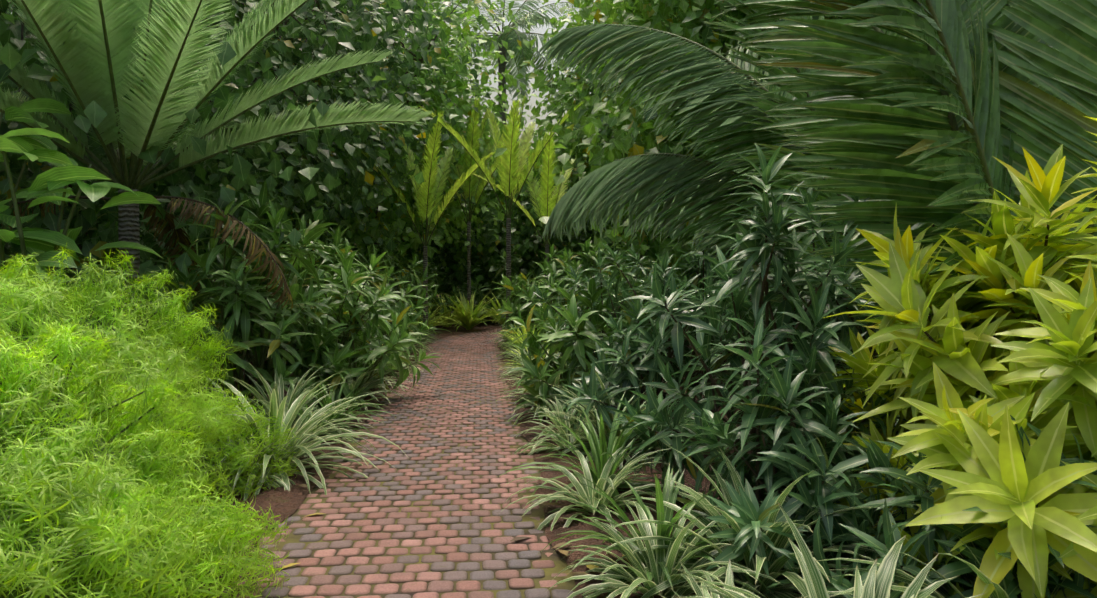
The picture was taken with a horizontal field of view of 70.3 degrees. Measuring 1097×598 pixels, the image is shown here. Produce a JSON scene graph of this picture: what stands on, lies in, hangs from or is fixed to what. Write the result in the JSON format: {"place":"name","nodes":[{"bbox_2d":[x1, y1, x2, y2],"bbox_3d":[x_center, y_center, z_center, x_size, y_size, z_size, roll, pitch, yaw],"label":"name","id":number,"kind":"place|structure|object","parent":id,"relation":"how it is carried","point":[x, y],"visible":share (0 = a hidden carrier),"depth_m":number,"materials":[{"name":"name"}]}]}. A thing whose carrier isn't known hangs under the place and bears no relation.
{"place":"outdoors","nodes":[
{"label":"outdoors","id":0,"kind":"place"},
{"bbox_2d":[11,0,595,280],"label":"sky","id":1,"kind":"structure","parent":0,"point":[541,30],"materials":[{"name":"white"}]},
{"bbox_2d":[202,286,885,597],"bbox_3d":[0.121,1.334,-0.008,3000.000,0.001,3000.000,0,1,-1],"label":"ground","id":2,"kind":"structure","parent":0,"point":[688,478],"depth_m":7.47,"materials":[{"name":"soil"}]},
{"bbox_2d":[0,243,301,597],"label":"lime shrub","id":3,"kind":"object","parent":2,"relation":"on","point":[79,502],"depth_m":3.22,"materials":[{"name":"green plant"}]},
{"bbox_2d":[118,35,548,340],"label":"tree trunks","id":4,"kind":"object","parent":2,"relation":"on","point":[128,224],"visible":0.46,"depth_m":7.48,"materials":[{"name":"wood"}]},
{"bbox_2d":[217,328,576,597],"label":"brick path","id":5,"kind":"structure","parent":2,"relation":"on","point":[560,563],"depth_m":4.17,"materials":[{"name":"red brick"}]},
{"bbox_2d":[0,167,847,421],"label":"understorey foliage","id":6,"kind":"object","parent":2,"relation":"on","point":[311,339],"visible":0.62,"depth_m":7.99,"materials":[{"name":"green plant"}]},
{"bbox_2d":[3,0,868,372],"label":"light tree foliage","id":7,"kind":"object","parent":2,"relation":"on","point":[631,132],"visible":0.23,"depth_m":20.18,"materials":[{"name":"green plant"}]},
{"bbox_2d":[355,94,583,371],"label":"ferns","id":8,"kind":"object","parent":2,"relation":"on","point":[465,315],"visible":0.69,"depth_m":17.58,"materials":[{"name":"green plant"}]},
{"bbox_2d":[189,322,767,597],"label":"soil shoulders","id":9,"kind":"object","parent":2,"relation":"on","point":[283,503],"visible":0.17,"depth_m":4.64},
{"bbox_2d":[231,348,628,574],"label":"fallen leaves","id":10,"kind":"object","parent":9,"relation":"on","point":[565,552],"visible":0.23,"depth_m":3.77,"materials":[{"name":"plant"}]},
{"bbox_2d":[0,0,1066,360],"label":"foliage","id":11,"kind":"object","parent":2,"relation":"on","point":[232,174],"depth_m":12.28,"materials":[{"name":"green plant"}]},
{"bbox_2d":[286,315,795,597],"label":"spider plant leaves","id":12,"kind":"object","parent":2,"relation":"on","point":[602,453],"visible":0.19,"depth_m":4.69,"materials":[{"name":"green plant"}]},
{"bbox_2d":[0,0,1096,418],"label":"green stems","id":13,"kind":"object","parent":2,"relation":"on","point":[138,180],"visible":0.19,"depth_m":7.32,"materials":[{"name":"green plant"}]},
{"bbox_2d":[0,98,163,312],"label":"broad leaf plant","id":14,"kind":"object","parent":13,"relation":"on","point":[64,172],"visible":0.6,"depth_m":5.62,"materials":[{"name":"green plant"}]},
{"bbox_2d":[0,0,432,167],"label":"palm fronds","id":15,"kind":"object","parent":13,"relation":"on","point":[82,50],"visible":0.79,"depth_m":6.82,"materials":[{"name":"green plant"}]},
{"bbox_2d":[421,0,1096,357],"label":"palm fronds","id":16,"kind":"object","parent":13,"relation":"on","point":[877,120],"visible":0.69,"depth_m":4.20,"materials":[{"name":"green plant"}]},
{"bbox_2d":[7,192,1096,589],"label":"shrub stems","id":17,"kind":"object","parent":2,"relation":"on","point":[747,382],"visible":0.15,"depth_m":4.55,"materials":[{"name":"plant"}]},
{"bbox_2d":[1,198,292,311],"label":"dead fronds","id":18,"kind":"object","parent":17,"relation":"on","point":[179,235],"visible":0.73,"depth_m":7.09,"materials":[{"name":"brown plant"}]},
{"bbox_2d":[197,323,1072,597],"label":"spider plants","id":19,"kind":"object","parent":2,"relation":"on","point":[728,577],"visible":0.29,"depth_m":3.45,"materials":[{"name":"green plant"}]},
{"bbox_2d":[529,142,1096,597],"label":"dark green shrub","id":20,"kind":"object","parent":2,"relation":"on","point":[801,372],"visible":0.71,"depth_m":4.01,"materials":[{"name":"green plant"}]},
{"bbox_2d":[823,116,1096,597],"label":"yellow-green shrub","id":21,"kind":"object","parent":2,"relation":"on","point":[963,436],"visible":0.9,"depth_m":2.82,"materials":[{"name":"green plant"}]}
]}

